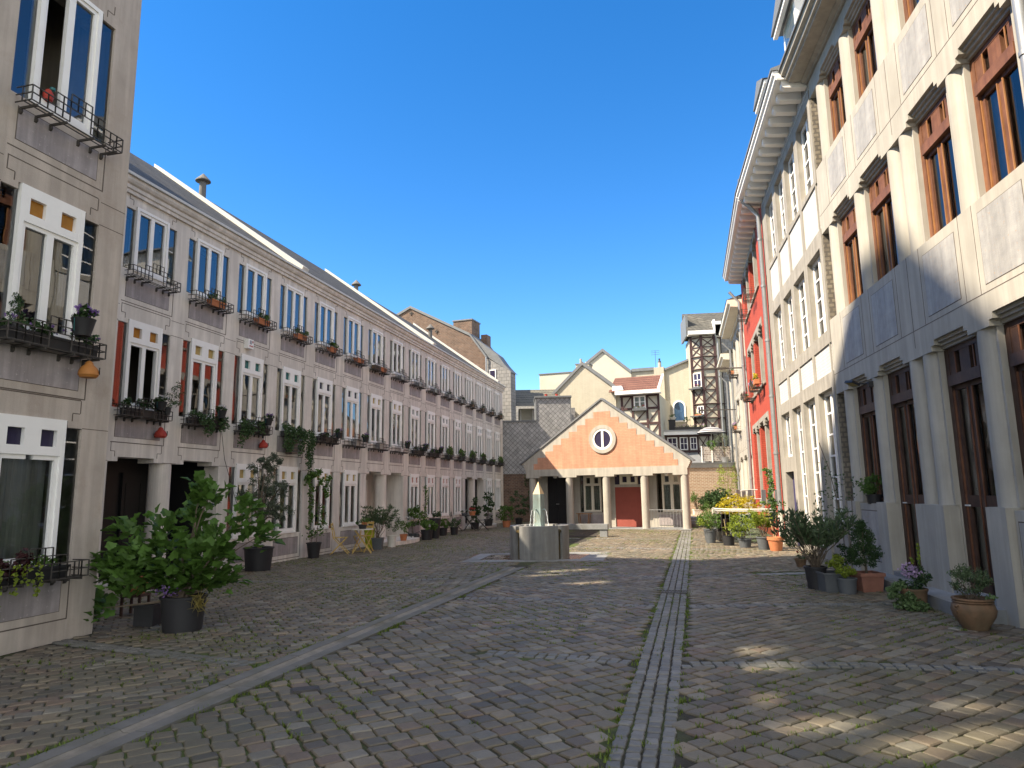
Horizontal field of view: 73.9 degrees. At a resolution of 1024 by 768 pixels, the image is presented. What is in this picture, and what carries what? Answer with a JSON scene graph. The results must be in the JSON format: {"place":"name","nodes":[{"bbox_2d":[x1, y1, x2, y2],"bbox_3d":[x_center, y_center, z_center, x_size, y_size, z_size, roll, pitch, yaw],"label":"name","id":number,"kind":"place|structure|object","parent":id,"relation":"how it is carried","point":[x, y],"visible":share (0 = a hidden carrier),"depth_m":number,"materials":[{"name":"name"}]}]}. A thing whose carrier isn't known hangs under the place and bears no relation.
{"place":"outdoors","nodes":[
{"label":"outdoors","id":0,"kind":"place"},
{"bbox_2d":[130,0,784,389],"label":"sky","id":1,"kind":"structure","parent":0,"point":[560,178],"materials":[{"name":"blue"}]},
{"bbox_2d":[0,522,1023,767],"bbox_3d":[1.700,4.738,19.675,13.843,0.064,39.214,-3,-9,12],"label":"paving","id":2,"kind":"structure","parent":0,"point":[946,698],"depth_m":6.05,"materials":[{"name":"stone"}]},
{"bbox_2d":[132,602,160,627],"bbox_3d":[-4.617,2.929,8.638,0.270,0.270,0.270,-1,-9,0],"label":"plant pot","id":3,"kind":"object","parent":2,"relation":"on","point":[148,615],"visible":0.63,"depth_m":8.52,"materials":[{"name":"black plastic"}]},
{"bbox_2d":[83,470,285,634],"bbox_3d":[-4.108,2.044,8.398,2.552,1.928,0.987,-1,-9,0],"label":"fig tree","id":4,"kind":"object","parent":2,"relation":"on","point":[183,606],"visible":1,"depth_m":8.28,"materials":[{"name":"green plant"}]},
{"bbox_2d":[236,452,294,571],"bbox_3d":[-5.412,2.780,15.001,1.141,2.592,1.029,-7,-11,35],"label":"olive tree","id":5,"kind":"object","parent":2,"relation":"on","point":[255,560],"visible":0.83,"depth_m":14.90,"materials":[{"name":"green plant"}]},
{"bbox_2d":[302,468,332,558],"bbox_3d":[-5.085,3.342,17.729,0.746,2.330,0.596,-1,-9,0],"label":"climbing plant","id":6,"kind":"object","parent":2,"relation":"on","point":[313,549],"visible":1,"depth_m":17.70,"materials":[{"name":"green plant"}]},
{"bbox_2d":[360,505,398,549],"bbox_3d":[-3.903,4.186,20.046,1.000,1.357,0.947,-9,-12,41],"label":"oleander","id":7,"kind":"object","parent":2,"relation":"on","point":[377,540],"visible":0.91,"depth_m":20.02,"materials":[{"name":"green plant"}]},
{"bbox_2d":[462,552,609,562],"bbox_3d":[0.715,4.353,16.874,3.800,0.132,2.300,-1,-9,0],"label":"basin rim","id":8,"kind":"object","parent":2,"relation":"on","point":[594,556],"visible":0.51,"depth_m":16.27,"materials":[{"name":"grey stone"}]},
{"bbox_2d":[695,511,721,542],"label":"potted plant","id":9,"kind":"object","parent":2,"relation":"on","point":[710,535],"visible":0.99,"depth_m":20.47,"materials":[{"name":"green plant"}]},
{"bbox_2d":[698,487,735,507],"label":"shrub","id":10,"kind":"object","parent":2,"relation":"on","point":[716,496],"visible":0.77,"depth_m":23.79,"materials":[{"name":"green plant"}]},
{"bbox_2d":[715,493,761,539],"bbox_3d":[7.282,4.230,21.802,1.631,1.492,1.085,-1,-9,0],"label":"yellow shrub","id":11,"kind":"object","parent":2,"relation":"on","point":[741,500],"visible":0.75,"depth_m":21.77,"materials":[{"name":"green plant"}]},
{"bbox_2d":[713,508,766,541],"bbox_3d":[6.783,4.326,20.853,0.765,1.018,2.573,3,-10,-25],"label":"table","id":12,"kind":"object","parent":2,"relation":"on","point":[723,518],"visible":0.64,"depth_m":20.89,"materials":[{"name":"metal"}]},
{"bbox_2d":[728,513,755,547],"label":"potted plant","id":13,"kind":"object","parent":2,"relation":"on","point":[744,542],"visible":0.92,"depth_m":18.72,"materials":[{"name":"green plant"}]},
{"bbox_2d":[747,509,778,549],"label":"oleander","id":14,"kind":"object","parent":2,"relation":"on","point":[762,542],"visible":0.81,"depth_m":18.05,"materials":[{"name":"green plant"}]},
{"bbox_2d":[759,467,785,550],"bbox_3d":[6.821,3.258,17.790,0.639,2.162,0.424,3,-10,-21],"label":"climbing plant","id":15,"kind":"object","parent":2,"relation":"on","point":[775,543],"visible":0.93,"depth_m":17.78,"materials":[{"name":"green plant"}]},
{"bbox_2d":[764,506,857,589],"bbox_3d":[4.869,2.613,10.934,1.243,1.336,1.204,8,-13,-43],"label":"oleander","id":16,"kind":"object","parent":2,"relation":"on","point":[803,532],"visible":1,"depth_m":10.86,"materials":[{"name":"green plant"}]},
{"bbox_2d":[815,553,847,592],"bbox_3d":[5.028,2.945,10.655,0.461,0.588,0.401,-1,-9,0],"label":"potted plant","id":17,"kind":"object","parent":2,"relation":"on","point":[828,581],"visible":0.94,"depth_m":10.51,"materials":[{"name":"green plant"}]},
{"bbox_2d":[813,443,858,569],"bbox_3d":[5.594,2.182,11.684,0.576,2.403,0.780,6,-11,-36],"label":"climbing plant","id":18,"kind":"object","parent":2,"relation":"on","point":[832,477],"visible":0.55,"depth_m":11.73,"materials":[{"name":"green plant"}]},
{"bbox_2d":[835,564,857,594],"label":"potted plant","id":19,"kind":"object","parent":2,"relation":"on","point":[848,586],"visible":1,"depth_m":10.29,"materials":[{"name":"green plant"}]},
{"bbox_2d":[844,519,885,592],"bbox_3d":[5.513,2.674,10.684,0.586,1.118,0.578,-1,-9,0],"label":"conifer","id":20,"kind":"object","parent":2,"relation":"on","point":[870,581],"visible":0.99,"depth_m":10.57,"materials":[{"name":"green plant"}]},
{"bbox_2d":[885,543,932,611],"bbox_3d":[5.286,2.562,9.034,0.620,0.873,0.490,6,-11,-37],"label":"flower pot","id":21,"kind":"object","parent":2,"relation":"on","point":[913,597],"visible":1,"depth_m":8.97,"materials":[{"name":"ceramic"}]},
{"bbox_2d":[946,563,998,631],"bbox_3d":[5.207,2.390,7.682,0.472,0.744,0.456,-9,-12,43],"label":"potted plant","id":22,"kind":"object","parent":2,"relation":"on","point":[975,612],"visible":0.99,"depth_m":7.58,"materials":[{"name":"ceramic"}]},
{"bbox_2d":[0,521,1023,767],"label":"ground","id":23,"kind":"structure","parent":0,"point":[583,535],"depth_m":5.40,"materials":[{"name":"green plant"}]},
{"bbox_2d":[0,0,141,655],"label":"townhouse","id":24,"kind":"structure","parent":23,"relation":"on","point":[64,160],"depth_m":8.07,"materials":[{"name":"beige stone"}]},
{"bbox_2d":[0,413,66,566],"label":"window","id":25,"kind":"structure","parent":24,"relation":"in","point":[22,477],"depth_m":7.59,"materials":[{"name":"white paint"}]},
{"bbox_2d":[0,548,70,606],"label":"flower box","id":26,"kind":"object","parent":24,"relation":"attached to","point":[38,573],"visible":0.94,"depth_m":7.17,"materials":[{"name":"green plastic"}]},
{"bbox_2d":[0,183,85,340],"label":"window","id":27,"kind":"structure","parent":24,"relation":"in","point":[32,209],"depth_m":7.86,"materials":[{"name":"white paint"}]},
{"bbox_2d":[0,313,100,356],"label":"flower box","id":28,"kind":"object","parent":24,"relation":"attached to","point":[60,343],"visible":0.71,"depth_m":7.58,"materials":[{"name":"black plastic"}]},
{"bbox_2d":[23,0,102,136],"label":"window","id":29,"kind":"structure","parent":24,"relation":"in","point":[37,30],"depth_m":8.27,"materials":[{"name":"white paint"}]},
{"bbox_2d":[71,303,99,337],"bbox_3d":[-4.974,-0.742,7.902,0.270,0.380,0.319,-3,-9,14],"label":"hanging pot","id":30,"kind":"object","parent":24,"relation":"hanging from","point":[83,323],"visible":1,"depth_m":7.83,"materials":[{"name":"grey ceramic"}]},
{"bbox_2d":[77,344,99,378],"bbox_3d":[-5.031,-0.283,8.110,0.222,0.420,0.225,-3,-9,14],"label":"bird feeder","id":31,"kind":"object","parent":24,"relation":"hanging from","point":[88,370],"visible":1,"depth_m":8.03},
{"bbox_2d":[6,567,525,767],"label":"drain channel","id":32,"kind":"object","parent":23,"relation":"on","point":[87,749],"visible":0.85,"depth_m":5.52,"materials":[{"name":"stone"}]},
{"bbox_2d":[96,153,505,593],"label":"terraced house","id":33,"kind":"structure","parent":23,"relation":"on","point":[186,250],"depth_m":17.11,"materials":[{"name":"beige stone"}]},
{"bbox_2d":[98,472,113,576],"bbox_3d":[-7.932,2.704,12.790,0.070,2.080,0.860,-3,-9,14],"label":"door","id":34,"kind":"structure","parent":33,"relation":"in","point":[109,476],"depth_m":13.15,"materials":[{"name":"metal"}]},
{"bbox_2d":[116,473,147,559],"bbox_3d":[-7.639,2.866,13.838,0.120,2.080,0.860,-3,-9,14],"label":"door","id":35,"kind":"structure","parent":33,"relation":"in","point":[133,486],"depth_m":13.76,"materials":[{"name":"wood"}]},
{"bbox_2d":[117,319,162,410],"bbox_3d":[-6.941,-0.320,12.720,0.142,1.640,1.290,-3,-9,14],"label":"window","id":36,"kind":"structure","parent":33,"relation":"in","point":[143,336],"depth_m":12.67,"materials":[{"name":"white paint"}]},
{"bbox_2d":[119,397,167,419],"bbox_3d":[-6.747,0.445,12.507,0.257,0.338,1.086,-3,-9,14],"label":"flower box","id":37,"kind":"object","parent":33,"relation":"attached to","point":[148,413],"visible":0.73,"depth_m":12.39,"materials":[{"name":"black plastic"}]},
{"bbox_2d":[127,207,169,282],"bbox_3d":[-7.002,-2.649,13.099,0.196,1.240,0.830,-3,-9,14],"label":"window","id":38,"kind":"structure","parent":33,"relation":"in","point":[144,234],"depth_m":13.09,"materials":[{"name":"white paint"}]},
{"bbox_2d":[182,338,218,418],"bbox_3d":[-6.565,-0.072,14.309,0.196,1.640,1.290,-3,-9,14],"label":"window","id":39,"kind":"structure","parent":33,"relation":"in","point":[200,355],"depth_m":14.28,"materials":[{"name":"white paint"}]},
{"bbox_2d":[189,238,223,300],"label":"window","id":40,"kind":"structure","parent":33,"relation":"in","point":[195,259],"depth_m":14.61,"materials":[{"name":"white paint"}]},
{"bbox_2d":[186,409,229,437],"bbox_3d":[-6.281,0.844,14.110,0.299,0.558,1.147,-3,-9,14],"label":"flower box","id":41,"kind":"object","parent":33,"relation":"attached to","point":[209,422],"visible":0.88,"depth_m":14.00,"materials":[{"name":"green plastic"}]},
{"bbox_2d":[228,463,258,538],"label":"window","id":42,"kind":"structure","parent":33,"relation":"in","point":[240,475],"depth_m":15.32,"materials":[{"name":"white paint"}]},
{"bbox_2d":[233,353,263,425],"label":"window","id":43,"kind":"structure","parent":33,"relation":"in","point":[252,367],"depth_m":15.85,"materials":[{"name":"white paint"}]},
{"bbox_2d":[239,263,267,317],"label":"window","id":44,"kind":"structure","parent":33,"relation":"in","point":[249,284],"depth_m":16.24,"materials":[{"name":"white paint"}]},
{"bbox_2d":[237,418,270,447],"bbox_3d":[-5.907,1.149,15.552,0.293,0.706,1.271,-3,-9,14],"label":"flower box","id":45,"kind":"object","parent":33,"relation":"attached to","point":[246,429],"visible":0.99,"depth_m":15.27,"materials":[{"name":"green plastic"}]},
{"bbox_2d":[272,466,297,533],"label":"window","id":46,"kind":"structure","parent":33,"relation":"in","point":[290,474],"depth_m":17.20,"materials":[{"name":"white paint"}]},
{"bbox_2d":[276,366,300,431],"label":"window","id":47,"kind":"structure","parent":33,"relation":"in","point":[289,379],"depth_m":17.46,"materials":[{"name":"white paint"}]},
{"bbox_2d":[280,284,303,333],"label":"window","id":48,"kind":"structure","parent":33,"relation":"in","point":[288,299],"depth_m":17.85,"materials":[{"name":"white paint"}]},
{"bbox_2d":[280,422,316,472],"bbox_3d":[-5.458,1.632,17.304,0.318,1.243,1.487,-3,-9,14],"label":"flower box","id":49,"kind":"object","parent":33,"relation":"attached to","point":[287,433],"visible":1,"depth_m":17.38,"materials":[{"name":"green plant"}]},
{"bbox_2d":[308,468,329,529],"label":"window","id":50,"kind":"structure","parent":33,"relation":"in","point":[318,494],"depth_m":18.70,"materials":[{"name":"white paint"}]},
{"bbox_2d":[312,377,332,436],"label":"window","id":51,"kind":"structure","parent":33,"relation":"in","point":[322,388],"depth_m":19.07,"materials":[{"name":"white paint"}]},
{"bbox_2d":[314,301,334,346],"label":"window","id":52,"kind":"structure","parent":33,"relation":"in","point":[326,307],"depth_m":19.40,"materials":[{"name":"white paint"}]},
{"bbox_2d":[339,470,357,526],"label":"window","id":53,"kind":"structure","parent":33,"relation":"in","point":[349,478],"depth_m":20.27,"materials":[{"name":"white paint"}]},
{"bbox_2d":[341,386,358,440],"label":"window","id":54,"kind":"structure","parent":33,"relation":"in","point":[349,394],"depth_m":20.63,"materials":[{"name":"white paint"}]},
{"bbox_2d":[343,316,360,357],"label":"window","id":55,"kind":"structure","parent":33,"relation":"in","point":[349,328],"depth_m":21.05,"materials":[{"name":"white paint"}]},
{"bbox_2d":[367,393,381,444],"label":"window","id":56,"kind":"structure","parent":33,"relation":"in","point":[374,401],"depth_m":22.25,"materials":[{"name":"white paint"}]},
{"bbox_2d":[368,328,382,366],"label":"window","id":57,"kind":"structure","parent":33,"relation":"in","point":[374,357],"depth_m":22.67,"materials":[{"name":"white paint"}]},
{"bbox_2d":[389,400,401,447],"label":"window","id":58,"kind":"structure","parent":33,"relation":"in","point":[395,407],"depth_m":23.84,"materials":[{"name":"white paint"}]},
{"bbox_2d":[390,339,402,375],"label":"window","id":59,"kind":"structure","parent":33,"relation":"in","point":[398,364],"depth_m":24.22,"materials":[{"name":"white paint"}]},
{"bbox_2d":[407,474,418,519],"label":"window","id":60,"kind":"structure","parent":33,"relation":"in","point":[413,480],"depth_m":25.09,"materials":[{"name":"white paint"}]},
{"bbox_2d":[408,405,419,449],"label":"window","id":61,"kind":"structure","parent":33,"relation":"in","point":[413,412],"depth_m":25.49,"materials":[{"name":"white paint"}]},
{"bbox_2d":[409,348,419,381],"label":"window","id":62,"kind":"structure","parent":33,"relation":"in","point":[414,359],"depth_m":25.91,"materials":[{"name":"white paint"}]},
{"bbox_2d":[425,410,434,451],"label":"window","id":63,"kind":"structure","parent":33,"relation":"in","point":[429,416],"depth_m":27.11,"materials":[{"name":"white paint"}]},
{"bbox_2d":[425,475,434,517],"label":"window","id":64,"kind":"structure","parent":33,"relation":"in","point":[430,479],"depth_m":26.81,"materials":[{"name":"white paint"}]},
{"bbox_2d":[440,476,448,515],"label":"window","id":65,"kind":"structure","parent":33,"relation":"in","point":[444,481],"depth_m":28.30,"materials":[{"name":"white paint"}]},
{"bbox_2d":[453,476,460,514],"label":"window","id":66,"kind":"structure","parent":33,"relation":"in","point":[457,480],"depth_m":29.86,"materials":[{"name":"white paint"}]},
{"bbox_2d":[397,306,516,420],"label":"brown brick house","id":67,"kind":"structure","parent":23,"relation":"on","point":[462,337],"depth_m":42.90,"materials":[{"name":"brick"}]},
{"bbox_2d":[503,394,571,521],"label":"slate house","id":68,"kind":"structure","parent":23,"relation":"on","point":[523,440],"depth_m":38.00,"materials":[{"name":"grey stone"}]},
{"bbox_2d":[51,531,1023,767],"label":"paving band","id":69,"kind":"object","parent":23,"relation":"on","point":[634,750],"visible":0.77,"depth_m":6.31,"materials":[{"name":"stone"}]},
{"bbox_2d":[516,371,570,419],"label":"cream block","id":70,"kind":"structure","parent":23,"relation":"on","point":[548,381],"depth_m":50.27,"materials":[{"name":"paint"}]},
{"bbox_2d":[516,389,574,420],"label":"tiled house","id":71,"kind":"structure","parent":23,"relation":"on","point":[524,397],"depth_m":44.45,"materials":[{"name":"grey tile"}]},
{"bbox_2d":[519,398,694,529],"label":"gable house","id":72,"kind":"structure","parent":23,"relation":"on","point":[602,461],"depth_m":29.88,"materials":[{"name":"paint"}]},
{"bbox_2d":[548,477,566,523],"bbox_3d":[2.150,5.458,31.691,1.000,2.270,0.080,-5,-10,27],"label":"door","id":73,"kind":"structure","parent":72,"relation":"in","point":[557,512],"depth_m":31.68,"materials":[{"name":"wood"}]},
{"bbox_2d":[580,476,602,511],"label":"window","id":74,"kind":"structure","parent":72,"relation":"in","point":[592,503],"depth_m":30.96,"materials":[{"name":"beige paint"}]},
{"bbox_2d":[589,425,615,452],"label":"round window","id":75,"kind":"structure","parent":72,"relation":"in","point":[602,438],"depth_m":29.68,"materials":[{"name":"beige concrete"}]},
{"bbox_2d":[657,474,681,511],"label":"window","id":76,"kind":"structure","parent":72,"relation":"in","point":[671,498],"depth_m":29.37,"materials":[{"name":"beige paint"}]},
{"bbox_2d":[586,348,631,382],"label":"cream rear house","id":77,"kind":"structure","parent":23,"relation":"on","point":[606,365],"depth_m":49.84,"materials":[{"name":"paint"}]},
{"bbox_2d":[551,359,670,438],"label":"cream gable house","id":78,"kind":"structure","parent":23,"relation":"on","point":[585,385],"depth_m":43.97,"materials":[{"name":"paint"}]},
{"bbox_2d":[631,358,691,426],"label":"cream wall house","id":79,"kind":"structure","parent":23,"relation":"on","point":[674,389],"depth_m":48.04,"materials":[{"name":"paint"}]},
{"bbox_2d":[663,429,716,462],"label":"timber annex","id":80,"kind":"object","parent":23,"relation":"on","point":[690,442],"visible":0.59,"depth_m":43.77,"materials":[{"name":"beige paint"}]},
{"bbox_2d":[680,312,733,461],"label":"timber tower","id":81,"kind":"structure","parent":23,"relation":"on","point":[705,347],"depth_m":45.73,"materials":[{"name":"beige paint"}]},
{"bbox_2d":[689,462,737,513],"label":"brick outbuilding","id":82,"kind":"structure","parent":23,"relation":"on","point":[703,477],"depth_m":37.62,"materials":[{"name":"brick"}]},
{"bbox_2d":[701,446,731,461],"bbox_3d":[11.486,3.945,38.228,1.690,0.940,0.060,-1,-9,0],"label":"terrace screen","id":83,"kind":"object","parent":82,"relation":"on","point":[715,454],"visible":0.7,"depth_m":38.23,"materials":[{"name":"white paint"}]},
{"bbox_2d":[716,349,741,495],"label":"cream house","id":84,"kind":"structure","parent":23,"relation":"on","point":[723,360],"depth_m":37.84,"materials":[{"name":"paint"}]},
{"bbox_2d":[718,294,757,527],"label":"cream house","id":85,"kind":"structure","parent":23,"relation":"on","point":[729,328],"depth_m":32.85,"materials":[{"name":"paint"}]},
{"bbox_2d":[722,179,784,535],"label":"red house","id":86,"kind":"structure","parent":23,"relation":"on","point":[741,265],"depth_m":24.99,"materials":[{"name":"paint"}]},
{"bbox_2d":[735,0,853,568],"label":"stone frame house","id":87,"kind":"structure","parent":23,"relation":"on","point":[777,180],"depth_m":16.72,"materials":[{"name":"white paint"}]},
{"bbox_2d":[788,152,797,218],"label":"window","id":88,"kind":"structure","parent":87,"relation":"in","point":[793,190],"depth_m":17.50,"materials":[{"name":"white paint"}]},
{"bbox_2d":[797,407,809,522],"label":"window","id":89,"kind":"structure","parent":87,"relation":"in","point":[799,418],"depth_m":17.77,"materials":[{"name":"white paint"}]},
{"bbox_2d":[798,278,809,350],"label":"window","id":90,"kind":"structure","parent":87,"relation":"in","point":[802,283],"depth_m":16.97,"materials":[{"name":"white paint"}]},
{"bbox_2d":[801,117,812,194],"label":"window","id":91,"kind":"structure","parent":87,"relation":"in","point":[805,128],"depth_m":15.98,"materials":[{"name":"white paint"}]},
{"bbox_2d":[808,400,824,545],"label":"window","id":92,"kind":"structure","parent":87,"relation":"in","point":[814,448],"depth_m":16.40,"materials":[{"name":"white paint"}]},
{"bbox_2d":[812,256,826,336],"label":"window","id":93,"kind":"structure","parent":87,"relation":"in","point":[818,262],"depth_m":15.45,"materials":[{"name":"white paint"}]},
{"bbox_2d":[824,390,842,520],"bbox_3d":[6.936,1.510,14.482,0.080,2.770,1.200,-3,-9,11],"label":"window","id":94,"kind":"structure","parent":87,"relation":"in","point":[826,395],"depth_m":14.87,"materials":[{"name":"white paint"}]},
{"bbox_2d":[778,0,1023,627],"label":"column house","id":95,"kind":"structure","parent":23,"relation":"on","point":[920,168],"depth_m":9.75,"materials":[{"name":"beige stone"}]},
{"bbox_2d":[827,54,845,141],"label":"window","id":96,"kind":"structure","parent":95,"relation":"in","point":[835,85],"depth_m":13.78,"materials":[{"name":"red wood"}]},
{"bbox_2d":[841,204,862,303],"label":"window","id":97,"kind":"structure","parent":95,"relation":"in","point":[849,234],"depth_m":13.27,"materials":[{"name":"red wood"}]},
{"bbox_2d":[852,0,876,98],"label":"window","id":98,"kind":"structure","parent":95,"relation":"in","point":[862,30],"depth_m":12.19,"materials":[{"name":"red wood"}]},
{"bbox_2d":[857,473,882,503],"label":"potted plant","id":99,"kind":"object","parent":95,"relation":"on","point":[869,489],"visible":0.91,"depth_m":12.27,"materials":[{"name":"green plant"}]},
{"bbox_2d":[857,385,883,501],"bbox_3d":[6.663,1.015,12.460,0.195,2.240,1.070,-2,-9,9],"label":"window","id":100,"kind":"structure","parent":95,"relation":"in","point":[865,395],"depth_m":12.71,"materials":[{"name":"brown wood"}]},
{"bbox_2d":[868,163,897,280],"bbox_3d":[6.367,-2.735,11.493,0.195,1.970,1.100,-2,-9,9],"label":"window","id":101,"kind":"structure","parent":95,"relation":"in","point":[879,189],"depth_m":11.71,"materials":[{"name":"red wood"}]},
{"bbox_2d":[888,365,924,572],"bbox_3d":[6.428,1.328,10.845,0.195,3.360,1.100,-2,-9,9],"label":"door","id":102,"kind":"structure","parent":95,"relation":"in","point":[900,385],"depth_m":11.10,"materials":[{"name":"brown wood"}]},
{"bbox_2d":[918,92,955,237],"bbox_3d":[6.045,-3.049,9.492,0.195,1.970,1.060,-2,-9,9],"label":"window","id":103,"kind":"structure","parent":95,"relation":"in","point":[934,132],"depth_m":9.72,"materials":[{"name":"red wood"}]},
{"bbox_2d":[944,337,997,595],"bbox_3d":[6.106,1.014,8.845,0.195,3.360,1.060,-2,-9,9],"label":"door","id":104,"kind":"structure","parent":95,"relation":"in","point":[962,363],"depth_m":9.08,"materials":[{"name":"brown wood"}]},
{"bbox_2d":[969,13,1021,191],"bbox_3d":[5.805,-3.286,7.985,0.195,1.970,1.070,-2,-9,9],"label":"window","id":105,"kind":"structure","parent":95,"relation":"in","point":[1002,61],"depth_m":8.22,"materials":[{"name":"red wood"}]},
{"bbox_2d":[1004,316,1023,476],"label":"window","id":106,"kind":"structure","parent":95,"relation":"in","point":[1014,329],"depth_m":7.88,"materials":[{"name":"brown wood"}]},
{"bbox_2d":[472,554,606,559],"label":"basin floor","id":107,"kind":"structure","parent":0,"point":[576,556],"depth_m":17.22,"materials":[{"name":"grey stone"}]},
{"bbox_2d":[510,482,569,559],"bbox_3d":[0.670,3.358,16.880,1.459,1.860,1.459,-1,-9,0],"label":"fountain","id":108,"kind":"object","parent":107,"relation":"on","point":[538,539],"visible":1,"depth_m":16.25,"materials":[{"name":"stone"}]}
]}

